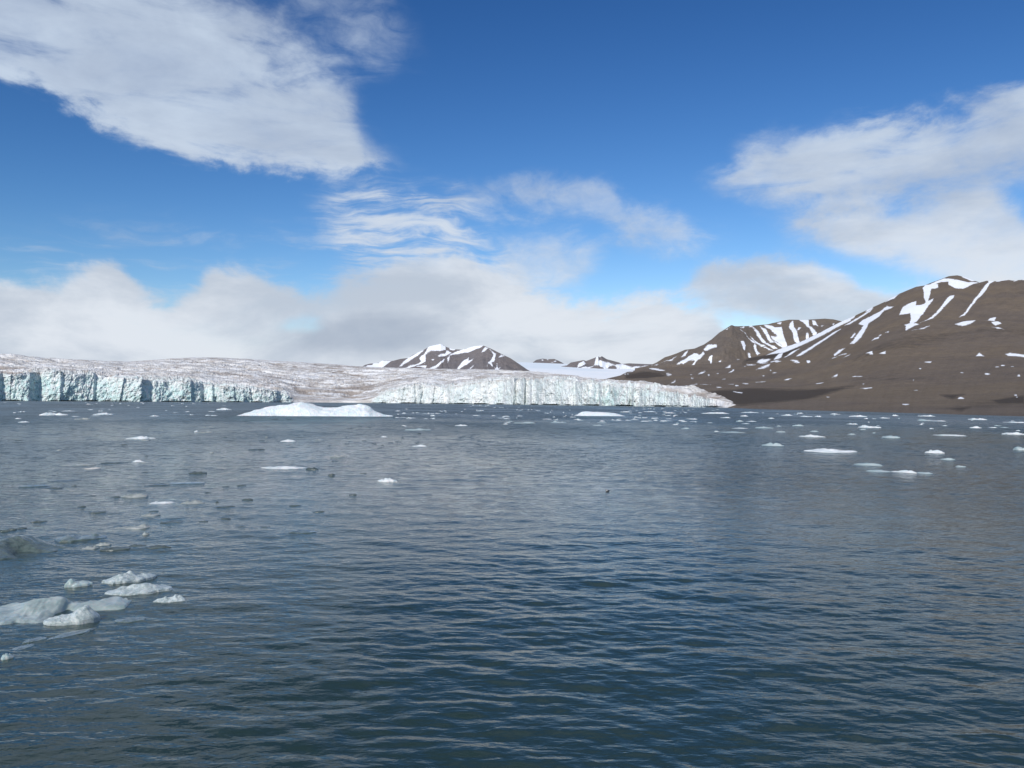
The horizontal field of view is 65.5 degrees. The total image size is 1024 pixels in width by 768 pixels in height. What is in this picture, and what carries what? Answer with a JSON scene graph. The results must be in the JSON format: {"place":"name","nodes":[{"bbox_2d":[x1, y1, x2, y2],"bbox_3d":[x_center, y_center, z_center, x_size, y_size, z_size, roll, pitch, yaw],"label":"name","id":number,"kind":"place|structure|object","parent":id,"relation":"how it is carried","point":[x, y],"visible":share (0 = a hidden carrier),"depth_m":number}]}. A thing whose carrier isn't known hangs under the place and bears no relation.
{"place":"outdoors","nodes":[
{"label":"outdoors","id":0,"kind":"place"},
{"bbox_2d":[0,354,734,407],"bbox_3d":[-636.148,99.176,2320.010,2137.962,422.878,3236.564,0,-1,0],"label":"glacier","id":1,"kind":"object","parent":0,"point":[190,379],"visible":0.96,"depth_m":1335.97},
{"bbox_2d":[364,360,389,366],"bbox_3d":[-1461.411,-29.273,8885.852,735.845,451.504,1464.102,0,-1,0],"label":"hill","id":2,"kind":"structure","parent":0,"point":[382,363],"depth_m":8604.90},
{"bbox_2d":[384,344,528,370],"bbox_3d":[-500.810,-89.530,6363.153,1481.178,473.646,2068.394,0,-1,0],"label":"mountain","id":3,"kind":"structure","parent":0,"point":[439,356],"depth_m":6048.77},
{"bbox_2d":[0,401,1023,767],"bbox_3d":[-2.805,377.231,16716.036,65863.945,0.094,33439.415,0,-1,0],"label":"water","id":4,"kind":"structure","parent":0,"point":[524,589],"depth_m":17.09},
{"bbox_2d":[1,653,13,659],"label":"ice floe","id":5,"kind":"object","parent":4,"relation":"on","point":[6,656],"visible":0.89,"depth_m":12.17},
{"bbox_2d":[12,644,33,649],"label":"ice floe","id":6,"kind":"object","parent":4,"relation":"on","point":[23,647],"visible":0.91,"depth_m":12.77},
{"bbox_2d":[0,536,65,559],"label":"bergy bit","id":7,"kind":"object","parent":4,"relation":"on","point":[11,547],"visible":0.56,"depth_m":20.87},
{"bbox_2d":[22,637,46,643],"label":"ice floe","id":8,"kind":"object","parent":4,"relation":"on","point":[33,640],"visible":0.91,"depth_m":13.11},
{"bbox_2d":[19,484,49,486],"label":"ice floe","id":9,"kind":"object","parent":4,"relation":"on","point":[32,485],"visible":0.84,"depth_m":36.11},
{"bbox_2d":[40,412,67,414],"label":"ice floe","id":10,"kind":"object","parent":4,"relation":"on","point":[49,413],"visible":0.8,"depth_m":187.65},
{"bbox_2d":[47,479,80,481],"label":"ice floe","id":11,"kind":"object","parent":4,"relation":"on","point":[64,480],"visible":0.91,"depth_m":38.75},
{"bbox_2d":[0,596,131,624],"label":"bergy bit","id":12,"kind":"object","parent":4,"relation":"on","point":[40,610],"visible":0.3,"depth_m":14.94},
{"bbox_2d":[47,628,93,639],"bbox_3d":[-7.485,4.261,13.498,0.291,0.091,0.890,0,-2,33],"label":"ice floe","id":13,"kind":"object","parent":4,"relation":"on","point":[72,633],"visible":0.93,"depth_m":13.47},
{"bbox_2d":[43,605,100,625],"bbox_3d":[-7.923,4.244,14.329,1.027,0.515,0.593,1,-1,-24],"label":"ice lump","id":14,"kind":"object","parent":4,"relation":"on","point":[84,614],"visible":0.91,"depth_m":14.20},
{"bbox_2d":[59,463,95,465],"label":"ice floe","id":15,"kind":"object","parent":4,"relation":"on","point":[79,464],"visible":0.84,"depth_m":47.62},
{"bbox_2d":[64,579,92,587],"bbox_3d":[-9.273,4.304,17.035,0.596,0.326,0.369,1,-1,-29],"label":"ice floe","id":16,"kind":"object","parent":4,"relation":"on","point":[71,583],"visible":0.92,"depth_m":16.91},
{"bbox_2d":[55,533,106,541],"bbox_3d":[-12.310,4.418,22.762,1.484,0.237,0.938,1,-1,-18],"label":"ice floe","id":17,"kind":"object","parent":4,"relation":"on","point":[73,538],"visible":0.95,"depth_m":22.54},
{"bbox_2d":[82,546,99,548],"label":"ice floe","id":18,"kind":"object","parent":4,"relation":"on","point":[90,547],"visible":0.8,"depth_m":21.16},
{"bbox_2d":[96,542,110,545],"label":"ice floe","id":19,"kind":"object","parent":4,"relation":"on","point":[101,544],"visible":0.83,"depth_m":21.71},
{"bbox_2d":[93,413,114,414],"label":"ice floe","id":20,"kind":"object","parent":4,"relation":"on","point":[103,414],"visible":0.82,"depth_m":198.97},
{"bbox_2d":[99,546,130,550],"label":"ice floe","id":21,"kind":"object","parent":4,"relation":"on","point":[116,548],"visible":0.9,"depth_m":21.03},
{"bbox_2d":[101,571,156,583],"bbox_3d":[-8.434,4.318,17.625,0.743,0.384,1.222,-1,-2,45],"label":"ice floe","id":22,"kind":"object","parent":4,"relation":"on","point":[129,577],"visible":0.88,"depth_m":17.40},
{"bbox_2d":[114,617,145,622],"bbox_3d":[-6.901,4.294,14.395,0.580,0.112,0.347,1,-1,-23],"label":"ice floe","id":23,"kind":"object","parent":4,"relation":"on","point":[131,620],"visible":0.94,"depth_m":14.35},
{"bbox_2d":[115,524,150,528],"bbox_3d":[-11.796,4.496,24.803,1.194,0.248,0.680,1,-1,-21],"label":"ice floe","id":24,"kind":"object","parent":4,"relation":"on","point":[142,526],"visible":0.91,"depth_m":24.72},
{"bbox_2d":[121,493,147,497],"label":"ice floe","id":25,"kind":"object","parent":4,"relation":"on","point":[136,495],"visible":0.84,"depth_m":32.47},
{"bbox_2d":[128,544,146,546],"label":"ice floe","id":26,"kind":"object","parent":4,"relation":"on","point":[134,545],"visible":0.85,"depth_m":21.59},
{"bbox_2d":[105,583,172,595],"bbox_3d":[-7.756,4.295,16.543,1.425,0.305,0.769,1,-1,-29],"label":"ice floe","id":27,"kind":"object","parent":4,"relation":"on","point":[142,588],"visible":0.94,"depth_m":16.42},
{"bbox_2d":[126,436,154,438],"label":"ice floe","id":28,"kind":"object","parent":4,"relation":"on","point":[142,437],"visible":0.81,"depth_m":79.59},
{"bbox_2d":[141,513,159,515],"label":"ice floe","id":29,"kind":"object","parent":4,"relation":"on","point":[149,514],"visible":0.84,"depth_m":27.19},
{"bbox_2d":[144,484,170,485],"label":"ice floe","id":30,"kind":"object","parent":4,"relation":"on","point":[157,484],"visible":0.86,"depth_m":36.99},
{"bbox_2d":[146,545,170,548],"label":"ice floe","id":31,"kind":"object","parent":4,"relation":"on","point":[157,546],"visible":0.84,"depth_m":21.37},
{"bbox_2d":[149,501,174,503],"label":"ice floe","id":32,"kind":"object","parent":4,"relation":"on","point":[157,502],"visible":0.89,"depth_m":30.66},
{"bbox_2d":[153,594,184,602],"bbox_3d":[-6.762,4.292,15.747,0.687,0.244,0.411,1,-1,-11],"label":"ice floe","id":33,"kind":"object","parent":4,"relation":"on","point":[174,598],"visible":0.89,"depth_m":15.68},
{"bbox_2d":[160,520,183,522],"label":"ice floe","id":34,"kind":"object","parent":4,"relation":"on","point":[176,521],"visible":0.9,"depth_m":25.98},
{"bbox_2d":[169,482,204,483],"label":"ice floe","id":35,"kind":"object","parent":4,"relation":"on","point":[187,483],"visible":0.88,"depth_m":37.84},
{"bbox_2d":[181,500,204,503],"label":"ice floe","id":36,"kind":"object","parent":4,"relation":"on","point":[194,502],"visible":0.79,"depth_m":30.66},
{"bbox_2d":[188,471,206,473],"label":"ice floe","id":37,"kind":"object","parent":4,"relation":"on","point":[195,472],"visible":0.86,"depth_m":42.93},
{"bbox_2d":[261,466,305,468],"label":"ice floe","id":38,"kind":"object","parent":4,"relation":"on","point":[285,467],"visible":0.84,"depth_m":46.50},
{"bbox_2d":[288,530,316,532],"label":"ice floe","id":39,"kind":"object","parent":4,"relation":"on","point":[301,531],"visible":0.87,"depth_m":23.99},
{"bbox_2d":[237,402,391,416],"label":"iceberg","id":40,"kind":"object","parent":4,"relation":"on","point":[300,409],"visible":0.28,"depth_m":203.65},
{"bbox_2d":[378,478,396,481],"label":"ice floe","id":41,"kind":"object","parent":4,"relation":"on","point":[387,480],"visible":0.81,"depth_m":39.31},
{"bbox_2d":[4,402,1019,430],"bbox_3d":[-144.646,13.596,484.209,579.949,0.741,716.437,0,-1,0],"label":"brash ice","id":42,"kind":"structure","parent":4,"relation":"on","point":[436,413],"depth_m":237.18},
{"bbox_2d":[574,411,622,415],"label":"iceberg","id":43,"kind":"object","parent":4,"relation":"on","point":[586,413],"visible":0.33,"depth_m":236.48},
{"bbox_2d":[702,412,728,413],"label":"ice floe","id":44,"kind":"object","parent":4,"relation":"on","point":[715,413],"visible":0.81,"depth_m":306.83},
{"bbox_2d":[764,442,783,445],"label":"ice floe","id":45,"kind":"object","parent":4,"relation":"on","point":[772,444],"visible":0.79,"depth_m":75.80},
{"bbox_2d":[800,434,823,436],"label":"ice floe","id":46,"kind":"object","parent":4,"relation":"on","point":[810,435],"visible":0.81,"depth_m":97.08},
{"bbox_2d":[804,448,856,452],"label":"ice floe","id":47,"kind":"object","parent":4,"relation":"on","point":[826,450],"visible":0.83,"depth_m":66.74},
{"bbox_2d":[855,463,882,465],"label":"ice floe","id":48,"kind":"object","parent":4,"relation":"on","point":[875,464],"visible":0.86,"depth_m":52.53},
{"bbox_2d":[859,425,880,427],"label":"ice floe","id":49,"kind":"object","parent":4,"relation":"on","point":[864,426],"visible":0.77,"depth_m":136.76},
{"bbox_2d":[867,470,890,471],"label":"ice floe","id":50,"kind":"object","parent":4,"relation":"on","point":[878,470],"visible":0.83,"depth_m":47.49},
{"bbox_2d":[883,435,899,437],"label":"ice floe","id":51,"kind":"object","parent":4,"relation":"on","point":[890,436],"visible":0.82,"depth_m":96.04},
{"bbox_2d":[891,470,915,472],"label":"ice floe","id":52,"kind":"object","parent":4,"relation":"on","point":[907,471],"visible":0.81,"depth_m":46.98},
{"bbox_2d":[925,450,943,452],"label":"ice floe","id":53,"kind":"object","parent":4,"relation":"on","point":[934,451],"visible":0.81,"depth_m":66.24},
{"bbox_2d":[1002,432,1023,434],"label":"ice floe","id":54,"kind":"object","parent":4,"relation":"on","point":[1016,433],"visible":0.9,"depth_m":109.90},
{"bbox_2d":[0,0,1023,365],"label":"sky","id":55,"kind":"structure","parent":0,"point":[340,182]},
{"bbox_2d":[533,359,563,363],"bbox_3d":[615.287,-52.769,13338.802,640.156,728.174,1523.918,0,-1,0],"label":"hill","id":56,"kind":"structure","parent":0,"point":[547,361],"depth_m":13098.97},
{"bbox_2d":[517,362,634,378],"bbox_3d":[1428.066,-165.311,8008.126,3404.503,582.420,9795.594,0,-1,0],"label":"snow terrain","id":57,"kind":"structure","parent":0,"point":[596,373],"depth_m":8473.45},
{"bbox_2d":[561,356,651,368],"bbox_3d":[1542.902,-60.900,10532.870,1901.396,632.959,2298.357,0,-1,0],"label":"mountain","id":58,"kind":"structure","parent":0,"point":[598,362],"depth_m":10516.97},
{"bbox_2d":[635,319,841,369],"bbox_3d":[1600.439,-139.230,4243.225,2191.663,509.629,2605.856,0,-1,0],"label":"mountain","id":59,"kind":"structure","parent":0,"point":[730,343],"depth_m":3967.23},
{"bbox_2d":[608,275,1023,415],"bbox_3d":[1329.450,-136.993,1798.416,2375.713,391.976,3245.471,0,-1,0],"label":"mountain","id":60,"kind":"structure","parent":0,"point":[951,344],"depth_m":1266.00}
]}

